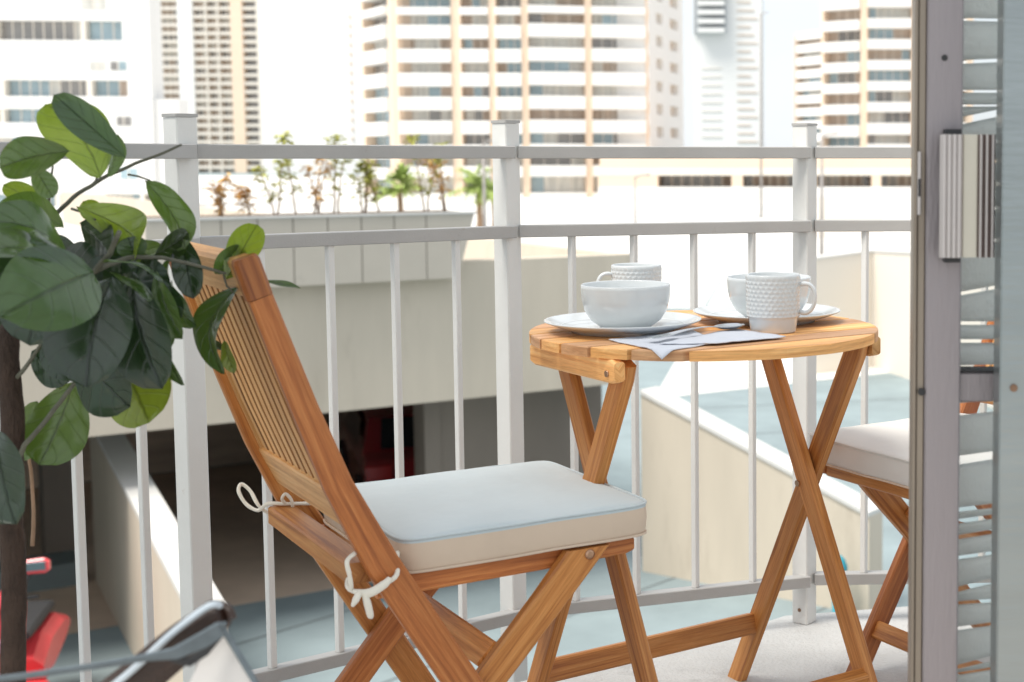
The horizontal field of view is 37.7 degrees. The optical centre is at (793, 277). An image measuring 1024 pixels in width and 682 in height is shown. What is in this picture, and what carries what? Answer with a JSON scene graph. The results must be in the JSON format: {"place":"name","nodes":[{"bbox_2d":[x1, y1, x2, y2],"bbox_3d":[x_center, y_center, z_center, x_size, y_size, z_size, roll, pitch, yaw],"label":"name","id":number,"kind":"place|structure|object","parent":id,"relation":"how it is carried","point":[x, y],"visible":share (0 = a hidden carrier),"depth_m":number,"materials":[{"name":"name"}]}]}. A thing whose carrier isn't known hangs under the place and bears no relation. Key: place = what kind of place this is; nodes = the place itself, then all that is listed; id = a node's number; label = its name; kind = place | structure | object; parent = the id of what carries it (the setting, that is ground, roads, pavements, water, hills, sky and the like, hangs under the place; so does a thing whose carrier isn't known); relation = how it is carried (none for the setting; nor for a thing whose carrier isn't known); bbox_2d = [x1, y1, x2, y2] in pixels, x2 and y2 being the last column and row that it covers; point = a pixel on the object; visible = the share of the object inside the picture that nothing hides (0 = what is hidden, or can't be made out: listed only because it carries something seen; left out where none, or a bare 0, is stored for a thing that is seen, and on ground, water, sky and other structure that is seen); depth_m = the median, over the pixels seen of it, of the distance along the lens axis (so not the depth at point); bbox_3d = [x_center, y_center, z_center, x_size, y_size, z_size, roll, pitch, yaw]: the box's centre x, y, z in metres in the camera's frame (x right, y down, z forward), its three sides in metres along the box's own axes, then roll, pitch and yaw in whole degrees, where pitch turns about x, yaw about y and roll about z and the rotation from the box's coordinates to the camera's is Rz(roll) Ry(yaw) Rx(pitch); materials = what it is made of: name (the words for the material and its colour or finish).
{"place":"outdoors","nodes":[
{"label":"outdoors","id":0,"kind":"place"},
{"bbox_2d":[0,600,258,681],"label":"chair","id":1,"kind":"object","parent":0,"point":[201,634],"visible":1,"depth_m":1.23,"materials":[{"name":"grey metal"}]},
{"bbox_2d":[55,176,910,395],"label":"sunlit paving","id":2,"kind":"structure","parent":0,"point":[670,254],"depth_m":94.30,"materials":[{"name":"concrete"}]},
{"bbox_2d":[0,0,188,206],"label":"hotel building","id":3,"kind":"structure","parent":2,"relation":"on","point":[105,57],"depth_m":145.64,"materials":[{"name":"white concrete"}]},
{"bbox_2d":[10,109,39,122],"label":"window","id":4,"kind":"structure","parent":3,"relation":"in","point":[16,115],"depth_m":146.28,"materials":[{"name":"blue glass"}]},
{"bbox_2d":[2,21,80,39],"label":"window","id":5,"kind":"structure","parent":3,"relation":"in","point":[12,30],"depth_m":145.75,"materials":[{"name":"grey glass"}]},
{"bbox_2d":[10,81,86,95],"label":"window","id":6,"kind":"structure","parent":3,"relation":"in","point":[18,88],"depth_m":146.25,"materials":[{"name":"blue glass"}]},
{"bbox_2d":[90,22,121,39],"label":"window","id":7,"kind":"structure","parent":3,"relation":"in","point":[98,30],"depth_m":146.21,"materials":[{"name":"blue glass"}]},
{"bbox_2d":[97,81,127,95],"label":"window","id":8,"kind":"structure","parent":3,"relation":"in","point":[104,88],"depth_m":146.75,"materials":[{"name":"blue glass"}]},
{"bbox_2d":[373,175,424,210],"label":"palm tree","id":9,"kind":"object","parent":2,"relation":"on","point":[394,190],"visible":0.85,"depth_m":74.64,"materials":[{"name":"green plant"}]},
{"bbox_2d":[445,165,492,225],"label":"palm tree","id":10,"kind":"object","parent":2,"relation":"on","point":[474,180],"visible":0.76,"depth_m":74.24,"materials":[{"name":"green plant"}]},
{"bbox_2d":[482,139,491,225],"bbox_3d":[-9.957,-1.768,47.807,0.826,5.601,0.200,3,6,35],"label":"street lamp","id":11,"kind":"object","parent":2,"relation":"on","point":[484,189],"visible":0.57,"depth_m":47.88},
{"bbox_2d":[358,0,683,197],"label":"apartment block","id":12,"kind":"structure","parent":2,"relation":"on","point":[555,72],"depth_m":181.97,"materials":[{"name":"white concrete"}]},
{"bbox_2d":[410,0,450,6],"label":"window","id":13,"kind":"structure","parent":12,"relation":"in","point":[413,3],"depth_m":181.21,"materials":[{"name":"blue glass"}]},
{"bbox_2d":[411,16,450,24],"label":"window","id":14,"kind":"structure","parent":12,"relation":"in","point":[415,20],"depth_m":181.39,"materials":[{"name":"blue glass"}]},
{"bbox_2d":[411,39,450,48],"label":"window","id":15,"kind":"structure","parent":12,"relation":"in","point":[415,43],"depth_m":181.61,"materials":[{"name":"grey glass"}]},
{"bbox_2d":[412,63,451,72],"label":"window","id":16,"kind":"structure","parent":12,"relation":"in","point":[416,67],"depth_m":181.88,"materials":[{"name":"grey glass"}]},
{"bbox_2d":[412,87,451,96],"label":"window","id":17,"kind":"structure","parent":12,"relation":"in","point":[416,91],"depth_m":182.10,"materials":[{"name":"grey glass"}]},
{"bbox_2d":[413,111,452,120],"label":"window","id":18,"kind":"structure","parent":12,"relation":"in","point":[417,115],"depth_m":182.37,"materials":[{"name":"grey glass"}]},
{"bbox_2d":[413,134,452,144],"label":"window","id":19,"kind":"structure","parent":12,"relation":"in","point":[425,139],"depth_m":182.59,"materials":[{"name":"grey glass"}]},
{"bbox_2d":[414,177,453,192],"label":"window","id":20,"kind":"structure","parent":12,"relation":"in","point":[449,184],"depth_m":183.08,"materials":[{"name":"grey glass"}]},
{"bbox_2d":[464,39,488,48],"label":"window","id":21,"kind":"structure","parent":12,"relation":"in","point":[468,43],"depth_m":181.61,"materials":[{"name":"blue glass"}]},
{"bbox_2d":[465,63,488,72],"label":"window","id":22,"kind":"structure","parent":12,"relation":"in","point":[469,67],"depth_m":181.88,"materials":[{"name":"grey glass"}]},
{"bbox_2d":[465,87,489,96],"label":"window","id":23,"kind":"structure","parent":12,"relation":"in","point":[469,91],"depth_m":182.10,"materials":[{"name":"grey glass"}]},
{"bbox_2d":[466,111,489,120],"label":"window","id":24,"kind":"structure","parent":12,"relation":"in","point":[470,115],"depth_m":182.37,"materials":[{"name":"grey glass"}]},
{"bbox_2d":[466,134,490,144],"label":"window","id":25,"kind":"structure","parent":12,"relation":"in","point":[471,139],"depth_m":182.59,"materials":[{"name":"grey glass"}]},
{"bbox_2d":[499,63,521,72],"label":"window","id":26,"kind":"structure","parent":12,"relation":"in","point":[504,67],"depth_m":181.88,"materials":[{"name":"blue glass"}]},
{"bbox_2d":[528,0,581,5],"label":"window","id":27,"kind":"structure","parent":12,"relation":"in","point":[531,2],"depth_m":181.97,"materials":[{"name":"grey glass"}]},
{"bbox_2d":[529,14,582,23],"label":"window","id":28,"kind":"structure","parent":12,"relation":"in","point":[533,18],"depth_m":182.10,"materials":[{"name":"grey glass"}]},
{"bbox_2d":[529,38,582,47],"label":"window","id":29,"kind":"structure","parent":12,"relation":"in","point":[533,42],"depth_m":182.37,"materials":[{"name":"grey glass"}]},
{"bbox_2d":[529,62,582,71],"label":"window","id":30,"kind":"structure","parent":12,"relation":"in","point":[533,66],"depth_m":182.59,"materials":[{"name":"blue glass"}]},
{"bbox_2d":[530,85,583,95],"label":"window","id":31,"kind":"structure","parent":12,"relation":"in","point":[534,90],"depth_m":182.81,"materials":[{"name":"grey glass"}]},
{"bbox_2d":[530,109,583,119],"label":"window","id":32,"kind":"structure","parent":12,"relation":"in","point":[535,114],"depth_m":183.03,"materials":[{"name":"brown glass"}]},
{"bbox_2d":[530,133,583,143],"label":"window","id":33,"kind":"structure","parent":12,"relation":"in","point":[536,138],"depth_m":183.30,"materials":[{"name":"grey glass"}]},
{"bbox_2d":[531,159,583,164],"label":"window","id":34,"kind":"structure","parent":12,"relation":"in","point":[533,161],"depth_m":183.53,"materials":[{"name":"grey glass"}]},
{"bbox_2d":[531,176,584,191],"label":"window","id":35,"kind":"structure","parent":12,"relation":"in","point":[538,183],"depth_m":183.80,"materials":[{"name":"grey glass"}]},
{"bbox_2d":[592,39,616,47],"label":"window","id":36,"kind":"structure","parent":12,"relation":"in","point":[596,43],"depth_m":183.53,"materials":[{"name":"grey glass"}]},
{"bbox_2d":[592,62,616,71],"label":"window","id":37,"kind":"structure","parent":12,"relation":"in","point":[596,66],"depth_m":183.75,"materials":[{"name":"grey glass"}]},
{"bbox_2d":[592,86,616,95],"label":"window","id":38,"kind":"structure","parent":12,"relation":"in","point":[597,90],"depth_m":183.98,"materials":[{"name":"grey glass"}]},
{"bbox_2d":[593,110,616,119],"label":"window","id":39,"kind":"structure","parent":12,"relation":"in","point":[597,114],"depth_m":184.25,"materials":[{"name":"brown glass"}]},
{"bbox_2d":[593,133,617,143],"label":"window","id":40,"kind":"structure","parent":12,"relation":"in","point":[598,138],"depth_m":184.47,"materials":[{"name":"blue glass"}]},
{"bbox_2d":[760,12,768,217],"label":"street lamp","id":41,"kind":"object","parent":2,"relation":"on","point":[761,194],"visible":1,"depth_m":119.25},
{"bbox_2d":[598,158,995,201],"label":"car park podium","id":42,"kind":"object","parent":2,"relation":"on","point":[718,180],"visible":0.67,"depth_m":164.72,"materials":[{"name":"white concrete"}]},
{"bbox_2d":[794,30,820,146],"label":"apartment tower","id":43,"kind":"structure","parent":2,"relation":"on","point":[807,76],"depth_m":295.04,"materials":[{"name":"white concrete"}]},
{"bbox_2d":[820,133,838,254],"bbox_3d":[1.383,-2.780,57.763,0.842,5.971,0.200,3,6,36],"label":"street lamp","id":44,"kind":"object","parent":2,"relation":"on","point":[821,206],"visible":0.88,"depth_m":57.87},
{"bbox_2d":[816,250,873,373],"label":"boundary wall","id":45,"kind":"structure","parent":2,"relation":"on","point":[839,280],"depth_m":33.89,"materials":[{"name":"concrete"}]},
{"bbox_2d":[817,197,882,237],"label":"wall","id":46,"kind":"structure","parent":2,"relation":"on","point":[852,208],"depth_m":89.77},
{"bbox_2d":[821,0,973,146],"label":"apartment block","id":47,"kind":"structure","parent":2,"relation":"on","point":[866,70],"depth_m":207.45,"materials":[{"name":"white concrete"}]},
{"bbox_2d":[830,73,859,83],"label":"window","id":48,"kind":"structure","parent":47,"relation":"in","point":[839,78],"depth_m":209.70,"materials":[{"name":"grey glass"}]},
{"bbox_2d":[830,94,859,104],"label":"window","id":49,"kind":"structure","parent":47,"relation":"in","point":[835,99],"depth_m":210.00,"materials":[{"name":"brown glass"}]},
{"bbox_2d":[830,114,859,125],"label":"window","id":50,"kind":"structure","parent":47,"relation":"in","point":[835,120],"depth_m":210.21,"materials":[{"name":"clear glass"}]},
{"bbox_2d":[830,137,859,145],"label":"window","id":51,"kind":"structure","parent":47,"relation":"in","point":[834,141],"depth_m":210.41,"materials":[{"name":"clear glass"}]},
{"bbox_2d":[830,10,860,20],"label":"window","id":52,"kind":"structure","parent":47,"relation":"in","point":[853,14],"depth_m":208.93,"materials":[{"name":"brown glass"}]},
{"bbox_2d":[830,31,860,41],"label":"window","id":53,"kind":"structure","parent":47,"relation":"in","point":[850,35],"depth_m":209.16,"materials":[{"name":"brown glass"}]},
{"bbox_2d":[830,52,860,62],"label":"window","id":54,"kind":"structure","parent":47,"relation":"in","point":[846,56],"depth_m":209.39,"materials":[{"name":"brown glass"}]},
{"bbox_2d":[869,135,908,143],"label":"window","id":55,"kind":"structure","parent":47,"relation":"in","point":[873,139],"depth_m":208.47,"materials":[{"name":"grey glass"}]},
{"bbox_2d":[869,8,909,17],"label":"window","id":56,"kind":"structure","parent":47,"relation":"in","point":[873,12],"depth_m":207.00,"materials":[{"name":"grey glass"}]},
{"bbox_2d":[869,29,909,38],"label":"window","id":57,"kind":"structure","parent":47,"relation":"in","point":[873,33],"depth_m":207.25,"materials":[{"name":"blue glass"}]},
{"bbox_2d":[869,50,909,59],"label":"window","id":58,"kind":"structure","parent":47,"relation":"in","point":[873,54],"depth_m":207.51,"materials":[{"name":"brown glass"}]},
{"bbox_2d":[869,71,909,80],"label":"window","id":59,"kind":"structure","parent":47,"relation":"in","point":[873,75],"depth_m":207.76,"materials":[{"name":"blue glass"}]},
{"bbox_2d":[869,91,909,101],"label":"window","id":60,"kind":"structure","parent":47,"relation":"in","point":[874,96],"depth_m":207.96,"materials":[{"name":"grey glass"}]},
{"bbox_2d":[869,112,909,122],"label":"window","id":61,"kind":"structure","parent":47,"relation":"in","point":[874,117],"depth_m":208.22,"materials":[{"name":"grey glass"}]},
{"bbox_2d":[25,173,992,681],"bbox_3d":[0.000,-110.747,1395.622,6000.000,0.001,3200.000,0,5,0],"label":"ground","id":62,"kind":"structure","parent":0,"point":[583,631],"depth_m":16.29,"materials":[{"name":"concrete"}]},
{"bbox_2d":[0,557,69,681],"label":"motor scooter","id":63,"kind":"object","parent":62,"relation":"on","point":[46,631],"visible":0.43,"depth_m":13.08,"materials":[{"name":"plastic"}]},
{"bbox_2d":[90,433,222,681],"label":"ramp parapet","id":64,"kind":"structure","parent":62,"relation":"on","point":[115,502],"depth_m":14.74,"materials":[{"name":"beige paint"}]},
{"bbox_2d":[161,0,262,172],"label":"apartment tower","id":65,"kind":"structure","parent":62,"relation":"on","point":[211,59],"depth_m":476.57,"materials":[{"name":"beige concrete"}]},
{"bbox_2d":[245,2,259,172],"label":"small windows","id":66,"kind":"structure","parent":65,"relation":"in","point":[247,4],"depth_m":478.25,"materials":[{"name":"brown glass"}]},
{"bbox_2d":[258,0,362,173],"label":"sky","id":67,"kind":"structure","parent":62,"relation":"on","point":[310,74],"depth_m":426.54,"materials":[{"name":"white"}]},
{"bbox_2d":[19,191,629,633],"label":"parking deck","id":68,"kind":"structure","parent":62,"relation":"on","point":[363,375],"depth_m":16.91,"materials":[{"name":"beige paint"}]},
{"bbox_2d":[0,550,75,592],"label":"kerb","id":69,"kind":"structure","parent":68,"relation":"on","point":[61,573],"depth_m":16.86,"materials":[{"name":"concrete"}]},
{"bbox_2d":[142,210,476,286],"bbox_3d":[-5.179,-0.323,15.475,3.409,0.725,0.985,-3,6,-35],"label":"planter trough","id":70,"kind":"object","parent":68,"relation":"on","point":[301,266],"visible":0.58,"depth_m":15.27,"materials":[{"name":"concrete"}]},
{"bbox_2d":[201,172,238,216],"bbox_3d":[-5.858,-0.851,14.879,0.350,0.459,0.318,0,5,0],"label":"shrub","id":71,"kind":"object","parent":70,"relation":"on","point":[219,189],"visible":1,"depth_m":14.86,"materials":[{"name":"orange plant"}]},
{"bbox_2d":[233,185,259,215],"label":"shrub","id":72,"kind":"object","parent":70,"relation":"on","point":[240,195],"visible":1,"depth_m":15.08,"materials":[{"name":"orange plant"}]},
{"bbox_2d":[250,159,293,214],"bbox_3d":[-5.459,-0.962,15.216,0.482,0.625,0.248,1,5,15],"label":"shrub","id":73,"kind":"object","parent":70,"relation":"on","point":[272,198],"visible":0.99,"depth_m":15.22,"materials":[{"name":"green plant"}]},
{"bbox_2d":[273,131,304,213],"bbox_3d":[-5.346,-1.113,15.338,0.295,0.886,0.273,1,5,12],"label":"shrub","id":74,"kind":"object","parent":70,"relation":"on","point":[283,138],"visible":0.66,"depth_m":15.33,"materials":[{"name":"green plant"}]},
{"bbox_2d":[299,159,334,213],"bbox_3d":[-5.040,-0.984,15.489,0.463,0.624,0.306,3,6,36],"label":"shrub","id":75,"kind":"object","parent":70,"relation":"on","point":[315,191],"visible":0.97,"depth_m":15.46,"materials":[{"name":"orange plant"}]},
{"bbox_2d":[323,134,354,213],"bbox_3d":[-4.889,-1.112,15.579,0.331,0.862,0.455,0,5,0],"label":"shrub","id":76,"kind":"object","parent":70,"relation":"on","point":[335,161],"visible":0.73,"depth_m":15.58,"materials":[{"name":"green plant"}]},
{"bbox_2d":[348,159,380,212],"bbox_3d":[-4.676,-1.020,15.809,0.338,0.644,0.276,-1,5,-11],"label":"shrub","id":77,"kind":"object","parent":70,"relation":"on","point":[367,186],"visible":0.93,"depth_m":15.79,"materials":[{"name":"green plant"}]},
{"bbox_2d":[355,159,383,212],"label":"shrub","id":78,"kind":"object","parent":70,"relation":"on","point":[360,165],"visible":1,"depth_m":15.82,"materials":[{"name":"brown plant"}]},
{"bbox_2d":[381,162,425,211],"bbox_3d":[-4.312,-0.996,15.923,0.583,0.556,0.551,0,5,0],"label":"shrub","id":79,"kind":"object","parent":70,"relation":"on","point":[400,174],"visible":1,"depth_m":15.90,"materials":[{"name":"green plant"}]},
{"bbox_2d":[403,134,448,211],"bbox_3d":[-4.065,-1.162,16.116,0.551,0.873,0.310,-1,5,-14],"label":"shrub","id":80,"kind":"object","parent":70,"relation":"on","point":[410,140],"visible":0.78,"depth_m":16.12,"materials":[{"name":"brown plant"}]},
{"bbox_2d":[423,159,452,211],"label":"shrub","id":81,"kind":"object","parent":70,"relation":"on","point":[442,185],"visible":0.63,"depth_m":16.31,"materials":[{"name":"orange plant"}]},
{"bbox_2d":[339,404,414,482],"bbox_3d":[-5.663,2.477,21.460,1.800,1.480,4.360,-2,5,-22],"label":"parked car","id":82,"kind":"object","parent":68,"relation":"on","point":[366,447],"visible":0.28,"depth_m":19.89,"materials":[{"name":"red paint"}]},
{"bbox_2d":[237,377,908,681],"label":"paving joint","id":83,"kind":"object","parent":62,"relation":"on","point":[568,615],"visible":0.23,"depth_m":15.94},
{"bbox_2d":[640,386,882,609],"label":"ramp parapet","id":84,"kind":"structure","parent":62,"relation":"on","point":[723,484],"depth_m":16.86,"materials":[{"name":"beige paint"}]},
{"bbox_2d":[873,250,993,407],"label":"boundary wall","id":85,"kind":"structure","parent":62,"relation":"on","point":[891,309],"depth_m":33.44,"materials":[{"name":"concrete"}]},
{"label":"facade wall","id":86,"kind":"structure","parent":62,"relation":"on","visible":0},
{"bbox_2d":[990,0,1023,681],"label":"door frame","id":87,"kind":"object","parent":86,"relation":"attached to","point":[1007,615],"visible":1,"depth_m":1.56,"materials":[{"name":"metal"}]},
{"bbox_2d":[908,0,995,681],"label":"sliding door","id":88,"kind":"structure","parent":87,"relation":"attached to","point":[952,194],"depth_m":1.61,"materials":[{"name":"grey metal"}]},
{"bbox_2d":[957,0,997,681],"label":"window blind","id":89,"kind":"object","parent":88,"relation":"hanging from","point":[976,429],"depth_m":1.69,"materials":[{"name":"grey metal"}]},
{"bbox_2d":[693,0,763,146],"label":"office tower","id":90,"kind":"structure","parent":0,"point":[726,44],"depth_m":555.47,"materials":[{"name":"concrete"}]},
{"bbox_2d":[521,606,989,681],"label":"balcony floor","id":91,"kind":"structure","parent":0,"point":[789,650],"depth_m":2.87,"materials":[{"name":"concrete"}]},
{"bbox_2d":[0,92,298,681],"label":"fig plant","id":92,"kind":"object","parent":91,"relation":"on","point":[102,316],"visible":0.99,"depth_m":1.72,"materials":[{"name":"green plant"}]},
{"bbox_2d":[169,242,633,681],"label":"folding chair","id":93,"kind":"object","parent":91,"relation":"on","point":[282,426],"visible":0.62,"depth_m":1.98,"materials":[{"name":"brown wood"}]},
{"bbox_2d":[237,461,646,618],"bbox_3d":[-0.513,0.363,2.144,0.486,0.096,0.474,-3,6,-34],"label":"seat cushion","id":94,"kind":"object","parent":93,"relation":"on","point":[430,522],"visible":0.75,"depth_m":2.06,"materials":[{"name":"fabric"}]},
{"bbox_2d":[0,113,990,681],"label":"balcony railing","id":95,"kind":"object","parent":91,"relation":"on","point":[508,231],"visible":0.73,"depth_m":2.78,"materials":[{"name":"metal"}]},
{"bbox_2d":[527,310,880,681],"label":"bistro table","id":96,"kind":"object","parent":91,"relation":"on","point":[571,357],"visible":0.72,"depth_m":2.42,"materials":[{"name":"brown wood"}]},
{"bbox_2d":[544,311,701,336],"bbox_3d":[-0.276,0.076,2.349,0.254,0.020,0.254,0,5,0],"label":"dinner plate","id":97,"kind":"object","parent":96,"relation":"on","point":[581,323],"visible":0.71,"depth_m":2.31,"materials":[{"name":"white ceramic"}]},
{"bbox_2d":[581,280,669,327],"bbox_3d":[-0.269,0.045,2.327,0.143,0.072,0.143,0,5,0],"label":"cereal bowl","id":98,"kind":"object","parent":97,"relation":"on","point":[624,303],"visible":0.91,"depth_m":2.27,"materials":[{"name":"white ceramic"}]},
{"bbox_2d":[596,263,661,280],"bbox_3d":[-0.280,0.024,2.534,0.088,0.093,0.105,4,6,38],"label":"coffee mug","id":99,"kind":"object","parent":96,"relation":"on","point":[638,271],"visible":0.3,"depth_m":2.50,"materials":[{"name":"white ceramic"}]},
{"bbox_2d":[609,328,785,358],"bbox_3d":[-0.156,0.098,2.235,0.245,0.016,0.178,-4,6,-41],"label":"napkin","id":100,"kind":"object","parent":96,"relation":"on","point":[662,348],"visible":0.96,"depth_m":2.21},
{"bbox_2d":[648,323,744,338],"bbox_3d":[-0.150,0.082,2.260,0.040,0.010,0.221,3,6,36],"label":"spoon","id":101,"kind":"object","parent":100,"relation":"on","point":[726,326],"visible":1,"depth_m":2.27,"materials":[{"name":"metal"}]},
{"bbox_2d":[693,303,840,325],"bbox_3d":[-0.046,0.064,2.492,0.254,0.020,0.254,0,5,0],"label":"dinner plate","id":102,"kind":"object","parent":96,"relation":"on","point":[725,313],"visible":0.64,"depth_m":2.51,"materials":[{"name":"white ceramic"}]},
{"bbox_2d":[727,274,810,316],"bbox_3d":[-0.042,0.033,2.473,0.143,0.072,0.143,0,5,0],"label":"cereal bowl","id":103,"kind":"object","parent":102,"relation":"on","point":[736,285],"visible":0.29,"depth_m":2.44,"materials":[{"name":"white ceramic"}]},
{"bbox_2d":[746,272,816,333],"bbox_3d":[-0.027,0.040,2.331,0.105,0.093,0.088,4,6,43],"label":"coffee mug","id":104,"kind":"object","parent":96,"relation":"on","point":[772,302],"visible":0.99,"depth_m":2.30,"materials":[{"name":"white ceramic"}]},
{"bbox_2d":[823,321,993,674],"bbox_3d":[0.369,0.333,2.680,0.558,0.874,0.415,-3,6,-36],"label":"folding chair","id":105,"kind":"object","parent":91,"relation":"on","point":[887,500],"visible":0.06,"depth_m":2.78,"materials":[{"name":"brown wood"}]},
{"bbox_2d":[809,413,992,488],"bbox_3d":[0.278,0.307,2.611,0.382,0.061,0.370,-3,6,-36],"label":"seat cushion","id":106,"kind":"object","parent":105,"relation":"on","point":[878,451],"visible":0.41,"depth_m":2.52,"materials":[{"name":"white fabric"}]},
{"bbox_2d":[683,0,997,146],"label":"sky","id":107,"kind":"structure","parent":0,"point":[784,19],"materials":[{"name":"white"}]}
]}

